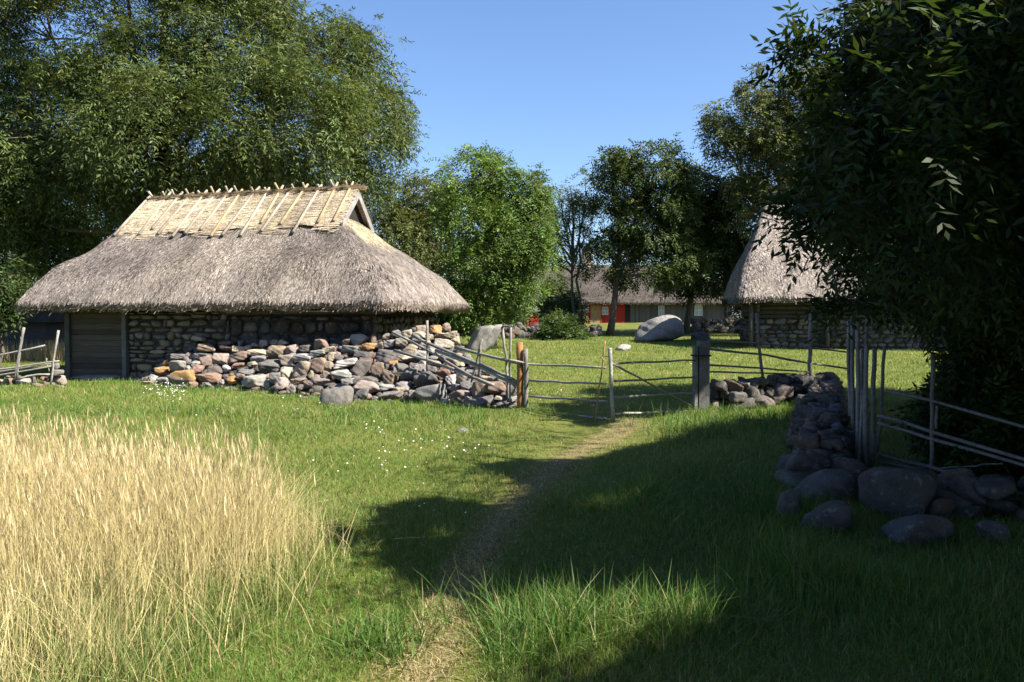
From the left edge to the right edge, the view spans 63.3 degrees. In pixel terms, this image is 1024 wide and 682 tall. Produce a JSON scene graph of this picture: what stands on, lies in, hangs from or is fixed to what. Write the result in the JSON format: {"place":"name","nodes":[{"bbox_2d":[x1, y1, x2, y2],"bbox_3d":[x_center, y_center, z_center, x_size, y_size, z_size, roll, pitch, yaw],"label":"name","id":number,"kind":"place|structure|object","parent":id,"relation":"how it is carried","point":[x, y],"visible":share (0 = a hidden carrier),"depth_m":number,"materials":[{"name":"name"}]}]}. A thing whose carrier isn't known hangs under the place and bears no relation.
{"place":"outdoors","nodes":[
{"label":"outdoors","id":0,"kind":"place"},
{"bbox_2d":[0,339,64,361],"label":"dry grass","id":1,"kind":"structure","parent":0,"point":[40,352],"depth_m":30.90,"materials":[{"name":"plant"}]},
{"bbox_2d":[0,400,415,681],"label":"dry grass","id":2,"kind":"structure","parent":0,"point":[83,536],"depth_m":4.94,"materials":[{"name":"plant"}]},
{"bbox_2d":[0,0,888,317],"label":"sky","id":3,"kind":"structure","parent":0,"point":[554,82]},
{"bbox_2d":[0,318,1023,681],"bbox_3d":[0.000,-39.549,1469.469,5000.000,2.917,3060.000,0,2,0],"label":"ground","id":4,"kind":"structure","parent":0,"point":[580,426],"depth_m":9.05,"materials":[{"name":"plant"}]},
{"bbox_2d":[0,251,42,370],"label":"shrub","id":5,"kind":"object","parent":4,"relation":"on","point":[11,289],"visible":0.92,"depth_m":25.47,"materials":[{"name":"green plant"}]},
{"bbox_2d":[0,327,59,384],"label":"pole fence","id":6,"kind":"object","parent":4,"relation":"on","point":[17,367],"visible":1,"depth_m":20.61,"materials":[{"name":"grey wood"}]},
{"bbox_2d":[0,283,63,356],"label":"shed","id":7,"kind":"structure","parent":4,"relation":"on","point":[43,326],"depth_m":33.01,"materials":[{"name":"wood"}]},
{"bbox_2d":[0,363,66,386],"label":"dry stone wall","id":8,"kind":"structure","parent":4,"relation":"on","point":[59,377],"depth_m":20.87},
{"bbox_2d":[167,370,195,385],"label":"stone","id":9,"kind":"object","parent":4,"relation":"on","point":[181,377],"visible":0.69,"depth_m":19.98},
{"bbox_2d":[1,84,398,280],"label":"willow tree","id":10,"kind":"object","parent":4,"relation":"on","point":[378,206],"visible":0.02,"depth_m":37.65,"materials":[{"name":"green plant"}]},
{"bbox_2d":[0,0,431,287],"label":"willow tree","id":11,"kind":"object","parent":4,"relation":"on","point":[129,110],"visible":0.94,"depth_m":28.93,"materials":[{"name":"green plant"}]},
{"bbox_2d":[15,179,469,380],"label":"thatched barn","id":12,"kind":"structure","parent":4,"relation":"on","point":[151,282],"depth_m":22.47,"materials":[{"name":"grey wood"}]},
{"bbox_2d":[128,327,516,407],"bbox_3d":[-4.389,0.504,20.086,13.242,1.741,4.964,1,2,38],"label":"rubble","id":13,"kind":"object","parent":4,"relation":"on","point":[191,349],"visible":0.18,"depth_m":19.83,"materials":[{"name":"stone"}]},
{"bbox_2d":[154,366,169,374],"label":"stone","id":14,"kind":"object","parent":13,"relation":"on","point":[163,370],"visible":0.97,"depth_m":21.07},
{"bbox_2d":[168,360,185,370],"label":"stone","id":15,"kind":"object","parent":13,"relation":"on","point":[175,365],"visible":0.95,"depth_m":20.86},
{"bbox_2d":[190,364,204,373],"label":"stone","id":16,"kind":"object","parent":13,"relation":"on","point":[197,368],"visible":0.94,"depth_m":20.30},
{"bbox_2d":[196,343,214,351],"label":"stone","id":17,"kind":"object","parent":13,"relation":"on","point":[206,347],"visible":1,"depth_m":21.33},
{"bbox_2d":[199,355,212,366],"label":"stone","id":18,"kind":"object","parent":13,"relation":"on","point":[206,360],"visible":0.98,"depth_m":20.71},
{"bbox_2d":[195,372,221,382],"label":"stone","id":19,"kind":"object","parent":13,"relation":"on","point":[212,377],"visible":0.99,"depth_m":19.83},
{"bbox_2d":[207,366,222,372],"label":"stone","id":20,"kind":"object","parent":13,"relation":"on","point":[217,369],"visible":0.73,"depth_m":20.22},
{"bbox_2d":[212,353,228,364],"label":"stone","id":21,"kind":"object","parent":13,"relation":"on","point":[220,358],"visible":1,"depth_m":20.85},
{"bbox_2d":[228,351,247,363],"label":"stone","id":22,"kind":"object","parent":13,"relation":"on","point":[237,357],"visible":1,"depth_m":20.84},
{"bbox_2d":[241,374,265,387],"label":"stone","id":23,"kind":"object","parent":13,"relation":"on","point":[250,381],"visible":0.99,"depth_m":19.32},
{"bbox_2d":[247,349,266,355],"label":"stone","id":24,"kind":"object","parent":13,"relation":"on","point":[255,352],"visible":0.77,"depth_m":20.92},
{"bbox_2d":[250,355,265,362],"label":"stone","id":25,"kind":"object","parent":13,"relation":"on","point":[260,358],"visible":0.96,"depth_m":20.53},
{"bbox_2d":[258,359,283,373],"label":"stone","id":26,"kind":"object","parent":13,"relation":"on","point":[267,366],"visible":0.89,"depth_m":20.05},
{"bbox_2d":[269,372,280,384],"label":"stone","id":27,"kind":"object","parent":13,"relation":"on","point":[273,376],"visible":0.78,"depth_m":18.99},
{"bbox_2d":[266,345,285,358],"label":"stone","id":28,"kind":"object","parent":13,"relation":"on","point":[275,351],"visible":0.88,"depth_m":20.69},
{"bbox_2d":[275,377,288,389],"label":"stone","id":29,"kind":"object","parent":13,"relation":"on","point":[281,383],"visible":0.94,"depth_m":18.58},
{"bbox_2d":[278,354,294,365],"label":"stone","id":30,"kind":"object","parent":13,"relation":"on","point":[285,360],"visible":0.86,"depth_m":20.06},
{"bbox_2d":[280,367,292,377],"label":"stone","id":31,"kind":"object","parent":13,"relation":"on","point":[286,372],"visible":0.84,"depth_m":19.31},
{"bbox_2d":[285,344,299,354],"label":"stone","id":32,"kind":"object","parent":13,"relation":"on","point":[293,348],"visible":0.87,"depth_m":20.76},
{"bbox_2d":[290,377,305,384],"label":"stone","id":33,"kind":"object","parent":13,"relation":"on","point":[296,381],"visible":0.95,"depth_m":18.36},
{"bbox_2d":[291,353,310,360],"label":"stone","id":34,"kind":"object","parent":13,"relation":"on","point":[302,357],"visible":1,"depth_m":19.99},
{"bbox_2d":[292,361,310,378],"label":"stone","id":35,"kind":"object","parent":13,"relation":"on","point":[301,368],"visible":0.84,"depth_m":19.10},
{"bbox_2d":[308,357,326,373],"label":"stone","id":36,"kind":"object","parent":13,"relation":"on","point":[317,365],"visible":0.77,"depth_m":19.12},
{"bbox_2d":[309,350,326,358],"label":"stone","id":37,"kind":"object","parent":13,"relation":"on","point":[315,353],"visible":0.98,"depth_m":20.03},
{"bbox_2d":[310,377,329,385],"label":"stone","id":38,"kind":"object","parent":13,"relation":"on","point":[320,381],"visible":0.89,"depth_m":18.11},
{"bbox_2d":[324,361,333,371],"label":"stone","id":39,"kind":"object","parent":13,"relation":"on","point":[328,366],"visible":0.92,"depth_m":18.90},
{"bbox_2d":[330,369,351,380],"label":"stone","id":40,"kind":"object","parent":13,"relation":"on","point":[341,374],"visible":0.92,"depth_m":18.13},
{"bbox_2d":[333,358,356,368],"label":"stone","id":41,"kind":"object","parent":13,"relation":"on","point":[350,362],"visible":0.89,"depth_m":18.84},
{"bbox_2d":[341,345,357,353],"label":"stone","id":42,"kind":"object","parent":13,"relation":"on","point":[348,349],"visible":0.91,"depth_m":20.01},
{"bbox_2d":[349,334,368,344],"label":"stone","id":43,"kind":"object","parent":13,"relation":"on","point":[357,339],"visible":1,"depth_m":20.72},
{"bbox_2d":[351,359,370,376],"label":"stone","id":44,"kind":"object","parent":13,"relation":"on","point":[361,368],"visible":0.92,"depth_m":18.65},
{"bbox_2d":[353,388,368,398],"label":"stone","id":45,"kind":"object","parent":13,"relation":"on","point":[361,393],"visible":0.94,"depth_m":16.89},
{"bbox_2d":[353,351,370,357],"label":"stone","id":46,"kind":"object","parent":13,"relation":"on","point":[359,354],"visible":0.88,"depth_m":19.66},
{"bbox_2d":[351,376,378,385],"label":"stone","id":47,"kind":"object","parent":13,"relation":"on","point":[368,378],"visible":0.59,"depth_m":17.80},
{"bbox_2d":[353,380,379,392],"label":"stone","id":48,"kind":"object","parent":13,"relation":"on","point":[370,385],"visible":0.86,"depth_m":17.46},
{"bbox_2d":[359,343,376,350],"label":"stone","id":49,"kind":"object","parent":13,"relation":"on","point":[368,346],"visible":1,"depth_m":20.14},
{"bbox_2d":[370,362,384,380],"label":"stone","id":50,"kind":"object","parent":13,"relation":"on","point":[376,369],"visible":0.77,"depth_m":18.50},
{"bbox_2d":[374,349,399,362],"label":"stone","id":51,"kind":"object","parent":13,"relation":"on","point":[383,356],"visible":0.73,"depth_m":19.52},
{"bbox_2d":[379,384,394,391],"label":"stone","id":52,"kind":"object","parent":13,"relation":"on","point":[385,387],"visible":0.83,"depth_m":17.55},
{"bbox_2d":[382,368,398,385],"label":"stone","id":53,"kind":"object","parent":13,"relation":"on","point":[388,377],"visible":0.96,"depth_m":18.14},
{"bbox_2d":[378,391,402,398],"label":"stone","id":54,"kind":"object","parent":13,"relation":"on","point":[391,394],"visible":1,"depth_m":17.18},
{"bbox_2d":[395,338,407,346],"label":"stone","id":55,"kind":"object","parent":13,"relation":"on","point":[400,342],"visible":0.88,"depth_m":20.05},
{"bbox_2d":[395,363,408,371],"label":"stone","id":56,"kind":"object","parent":13,"relation":"on","point":[401,367],"visible":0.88,"depth_m":18.66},
{"bbox_2d":[395,381,412,391],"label":"stone","id":57,"kind":"object","parent":13,"relation":"on","point":[407,385],"visible":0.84,"depth_m":17.57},
{"bbox_2d":[400,368,417,380],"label":"stone","id":58,"kind":"object","parent":13,"relation":"on","point":[407,375],"visible":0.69,"depth_m":18.07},
{"bbox_2d":[402,344,418,353],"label":"stone","id":59,"kind":"object","parent":13,"relation":"on","point":[410,348],"visible":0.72,"depth_m":19.52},
{"bbox_2d":[413,371,437,386],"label":"stone","id":60,"kind":"object","parent":13,"relation":"on","point":[423,378],"visible":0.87,"depth_m":17.63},
{"bbox_2d":[414,384,446,402],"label":"stone","id":61,"kind":"object","parent":13,"relation":"on","point":[434,392],"visible":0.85,"depth_m":16.78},
{"bbox_2d":[429,325,441,333],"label":"stone","id":62,"kind":"object","parent":13,"relation":"on","point":[435,329],"visible":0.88,"depth_m":20.33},
{"bbox_2d":[436,366,450,377],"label":"stone","id":63,"kind":"object","parent":13,"relation":"on","point":[442,372],"visible":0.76,"depth_m":18.08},
{"bbox_2d":[434,338,454,347],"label":"stone","id":64,"kind":"object","parent":13,"relation":"on","point":[447,343],"visible":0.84,"depth_m":19.62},
{"bbox_2d":[445,374,455,384],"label":"stone","id":65,"kind":"object","parent":13,"relation":"on","point":[450,379],"visible":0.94,"depth_m":17.54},
{"bbox_2d":[392,320,517,402],"bbox_3d":[-1.319,0.345,17.162,0.098,1.534,4.709,-1,2,-37],"label":"pole fence","id":66,"kind":"object","parent":13,"relation":"on","point":[509,380],"visible":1,"depth_m":16.40,"materials":[{"name":"grey wood"}]},
{"bbox_2d":[460,380,473,389],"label":"stone","id":67,"kind":"object","parent":13,"relation":"on","point":[465,385],"visible":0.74,"depth_m":17.07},
{"bbox_2d":[471,381,486,397],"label":"stone","id":68,"kind":"object","parent":13,"relation":"on","point":[476,387],"visible":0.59,"depth_m":16.42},
{"bbox_2d":[481,381,505,394],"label":"stone","id":69,"kind":"object","parent":13,"relation":"on","point":[498,387],"visible":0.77,"depth_m":16.10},
{"bbox_2d":[320,386,353,405],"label":"boulder","id":70,"kind":"object","parent":4,"relation":"on","point":[345,393],"visible":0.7,"depth_m":15.98,"materials":[{"name":"stone"}]},
{"bbox_2d":[143,346,669,512],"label":"wildflowers","id":71,"kind":"object","parent":4,"relation":"on","point":[366,423],"visible":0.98,"depth_m":11.26,"materials":[{"name":"white plant"}]},
{"bbox_2d":[368,152,482,314],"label":"broadleaf tree","id":72,"kind":"object","parent":4,"relation":"on","point":[395,229],"visible":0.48,"depth_m":42.67,"materials":[{"name":"green plant"}]},
{"bbox_2d":[436,285,478,340],"bbox_3d":[-2.530,-1.167,39.898,2.928,3.240,3.076,0,2,0],"label":"shrub","id":73,"kind":"object","parent":4,"relation":"on","point":[442,321],"visible":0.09,"depth_m":39.55,"materials":[{"name":"green plant"}]},
{"bbox_2d":[449,390,470,402],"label":"stone","id":74,"kind":"object","parent":4,"relation":"on","point":[457,396],"visible":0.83,"depth_m":16.61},
{"bbox_2d":[470,395,493,406],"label":"stone","id":75,"kind":"object","parent":4,"relation":"on","point":[488,400],"visible":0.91,"depth_m":15.79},
{"bbox_2d":[466,324,501,350],"bbox_3d":[-1.250,-0.031,36.564,1.718,1.409,0.944,0,2,0],"label":"boulder","id":76,"kind":"object","parent":4,"relation":"on","point":[488,334],"visible":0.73,"depth_m":36.23,"materials":[{"name":"stone"}]},
{"bbox_2d":[409,140,569,348],"bbox_3d":[-1.086,-4.320,38.122,7.688,9.698,6.088,0,2,0],"label":"broadleaf tree","id":77,"kind":"object","parent":4,"relation":"on","point":[489,207],"visible":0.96,"depth_m":37.04,"materials":[{"name":"green plant"}]},
{"bbox_2d":[497,302,531,326],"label":"shrub","id":78,"kind":"object","parent":4,"relation":"on","point":[524,320],"visible":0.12,"depth_m":61.38,"materials":[{"name":"green plant"}]},
{"bbox_2d":[516,342,528,407],"bbox_3d":[0.188,0.668,15.299,0.245,1.291,0.134,1,2,33],"label":"gate post","id":79,"kind":"object","parent":4,"relation":"on","point":[522,386],"visible":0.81,"depth_m":15.26,"materials":[{"name":"brown wood"}]},
{"bbox_2d":[509,340,606,422],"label":"field gate","id":80,"kind":"structure","parent":79,"relation":"attached to","point":[599,383],"depth_m":14.17,"materials":[{"name":"grey wood"}]},
{"bbox_2d":[526,307,539,326],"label":"red shed","id":81,"kind":"structure","parent":4,"relation":"on","point":[532,320],"depth_m":65.97,"materials":[{"name":"paint"}]},
{"bbox_2d":[504,322,601,338],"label":"dry stone wall","id":82,"kind":"structure","parent":4,"relation":"on","point":[530,330],"depth_m":47.31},
{"bbox_2d":[538,308,579,324],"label":"shrub","id":83,"kind":"object","parent":4,"relation":"on","point":[560,312],"visible":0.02,"depth_m":49.86,"materials":[{"name":"green plant"}]},
{"bbox_2d":[532,291,590,325],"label":"shrub","id":84,"kind":"object","parent":4,"relation":"on","point":[556,305],"visible":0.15,"depth_m":53.74,"materials":[{"name":"green plant"}]},
{"bbox_2d":[529,309,594,340],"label":"shrub","id":85,"kind":"object","parent":4,"relation":"on","point":[555,328],"visible":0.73,"depth_m":45.53,"materials":[{"name":"green plant"}]},
{"bbox_2d":[534,268,590,321],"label":"shrub","id":86,"kind":"object","parent":4,"relation":"on","point":[560,290],"visible":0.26,"depth_m":57.05,"materials":[{"name":"green plant"}]},
{"bbox_2d":[525,165,608,324],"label":"broadleaf tree","id":87,"kind":"object","parent":4,"relation":"on","point":[575,207],"visible":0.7,"depth_m":51.63,"materials":[{"name":"green plant"}]},
{"bbox_2d":[481,248,731,322],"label":"farmhouse","id":88,"kind":"object","parent":4,"relation":"on","point":[643,305],"visible":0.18,"depth_m":79.91,"materials":[{"name":"paint"}]},
{"bbox_2d":[590,304,601,322],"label":"door","id":89,"kind":"structure","parent":88,"relation":"in","point":[595,310],"depth_m":79.81,"materials":[{"name":"brown wood"}]},
{"bbox_2d":[694,304,702,315],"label":"window","id":90,"kind":"structure","parent":88,"relation":"in","point":[698,308],"depth_m":79.83,"materials":[{"name":"paint"}]},
{"bbox_2d":[583,132,722,336],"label":"broadleaf tree","id":91,"kind":"object","parent":4,"relation":"on","point":[632,242],"visible":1,"depth_m":49.04,"materials":[{"name":"green plant"}]},
{"bbox_2d":[634,315,683,341],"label":"boulder","id":92,"kind":"object","parent":4,"relation":"on","point":[665,327],"visible":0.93,"depth_m":44.05,"materials":[{"name":"stone"}]},
{"bbox_2d":[690,341,711,409],"bbox_3d":[3.478,0.728,15.297,0.327,1.451,0.241,0,2,-4],"label":"gate post","id":93,"kind":"object","parent":4,"relation":"on","point":[700,355],"visible":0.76,"depth_m":15.23,"materials":[{"name":"grey wood"}]},
{"bbox_2d":[604,348,694,422],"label":"field gate","id":94,"kind":"structure","parent":93,"relation":"attached to","point":[612,396],"depth_m":13.85,"materials":[{"name":"grey wood"}]},
{"bbox_2d":[691,331,710,340],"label":"boulder","id":95,"kind":"object","parent":4,"relation":"on","point":[702,335],"visible":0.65,"depth_m":45.09,"materials":[{"name":"stone"}]},
{"bbox_2d":[649,158,757,333],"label":"broadleaf tree","id":96,"kind":"object","parent":4,"relation":"on","point":[728,247],"visible":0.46,"depth_m":51.83,"materials":[{"name":"green plant"}]},
{"bbox_2d":[690,317,741,332],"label":"dry stone wall","id":97,"kind":"structure","parent":4,"relation":"on","point":[707,325],"depth_m":55.12,"materials":[{"name":"stone"}]},
{"bbox_2d":[728,305,748,319],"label":"shrub","id":98,"kind":"object","parent":4,"relation":"on","point":[736,309],"visible":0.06,"depth_m":57.39,"materials":[{"name":"green plant"}]},
{"bbox_2d":[691,52,850,245],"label":"broadleaf tree","id":99,"kind":"object","parent":4,"relation":"on","point":[767,146],"visible":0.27,"depth_m":47.96,"materials":[{"name":"green plant"}]},
{"bbox_2d":[709,372,844,409],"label":"dry stone wall","id":100,"kind":"structure","parent":4,"relation":"on","point":[774,388],"depth_m":15.96,"materials":[{"name":"stone"}]},
{"bbox_2d":[709,311,846,377],"bbox_3d":[5.328,0.073,16.472,3.289,1.327,0.102,-1,2,-20],"label":"pole fence","id":101,"kind":"object","parent":100,"relation":"on","point":[809,363],"visible":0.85,"depth_m":16.38,"materials":[{"name":"grey wood"}]},
{"bbox_2d":[776,488,802,520],"bbox_3d":[2.361,1.431,7.105,0.225,0.339,0.162,1,2,27],"label":"boulder","id":102,"kind":"object","parent":4,"relation":"on","point":[790,498],"visible":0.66,"depth_m":7.06,"materials":[{"name":"stone"}]},
{"bbox_2d":[773,379,867,488],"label":"dry stone wall","id":103,"kind":"structure","parent":4,"relation":"on","point":[820,434],"depth_m":9.18,"materials":[{"name":"stone"}]},
{"bbox_2d":[799,500,851,532],"bbox_3d":[2.523,1.446,6.693,0.429,0.314,0.284,0,2,0],"label":"boulder","id":104,"kind":"object","parent":4,"relation":"on","point":[835,513],"visible":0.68,"depth_m":6.58,"materials":[{"name":"stone"}]},
{"bbox_2d":[795,469,858,505],"bbox_3d":[2.917,1.411,7.723,0.614,0.412,0.370,0,2,0],"label":"boulder","id":105,"kind":"object","parent":4,"relation":"on","point":[842,482],"visible":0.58,"depth_m":7.62,"materials":[{"name":"stone"}]},
{"bbox_2d":[722,205,985,349],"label":"thatched barn","id":106,"kind":"structure","parent":4,"relation":"on","point":[759,281],"depth_m":37.90,"materials":[{"name":"stone"}]},
{"bbox_2d":[847,316,886,467],"bbox_3d":[3.974,0.572,9.542,0.449,1.736,0.465,-1,2,-42],"label":"stake bundle","id":107,"kind":"object","parent":4,"relation":"on","point":[858,357],"visible":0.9,"depth_m":9.49,"materials":[{"name":"grey wood"}]},
{"bbox_2d":[735,0,1023,403],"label":"ash tree","id":108,"kind":"object","parent":4,"relation":"on","point":[918,194],"visible":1,"depth_m":4.69,"materials":[{"name":"green plant"}]},
{"bbox_2d":[800,125,982,357],"bbox_3d":[10.265,-3.684,14.002,10.175,10.319,12.015,0,2,0],"label":"ash tree","id":109,"kind":"object","parent":4,"relation":"on","point":[904,331],"depth_m":17.01,"materials":[{"name":"green plant"}]},
{"bbox_2d":[858,466,937,516],"bbox_3d":[3.341,1.340,7.212,0.652,0.497,0.489,0,2,0],"label":"boulder","id":110,"kind":"object","parent":4,"relation":"on","point":[898,491],"visible":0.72,"depth_m":7.04,"materials":[{"name":"stone"}]},
{"bbox_2d":[880,514,953,546],"bbox_3d":[3.121,1.452,6.384,0.493,0.295,0.390,0,2,0],"label":"boulder","id":111,"kind":"object","parent":4,"relation":"on","point":[914,528],"visible":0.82,"depth_m":6.24,"materials":[{"name":"stone"}]},
{"bbox_2d":[877,354,1023,505],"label":"pole fence","id":112,"kind":"object","parent":4,"relation":"on","point":[933,422],"visible":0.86,"depth_m":8.42,"materials":[{"name":"grey wood"}]},
{"bbox_2d":[888,337,1023,490],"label":"shrub","id":113,"kind":"object","parent":4,"relation":"on","point":[1008,404],"visible":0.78,"depth_m":8.60,"materials":[{"name":"green plant"}]},
{"bbox_2d":[925,468,1023,521],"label":"dry stone wall","id":114,"kind":"structure","parent":4,"relation":"on","point":[966,491],"depth_m":7.04,"materials":[{"name":"stone"}]},
{"bbox_2d":[975,520,1011,543],"bbox_3d":[3.672,1.471,6.317,0.289,0.205,0.216,0,2,0],"label":"boulder","id":115,"kind":"object","parent":4,"relation":"on","point":[989,527],"visible":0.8,"depth_m":6.26,"materials":[{"name":"stone"}]},
{"bbox_2d":[398,419,640,681],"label":"path","id":116,"kind":"structure","parent":0,"point":[612,440],"depth_m":6.73,"materials":[{"name":"soil"}]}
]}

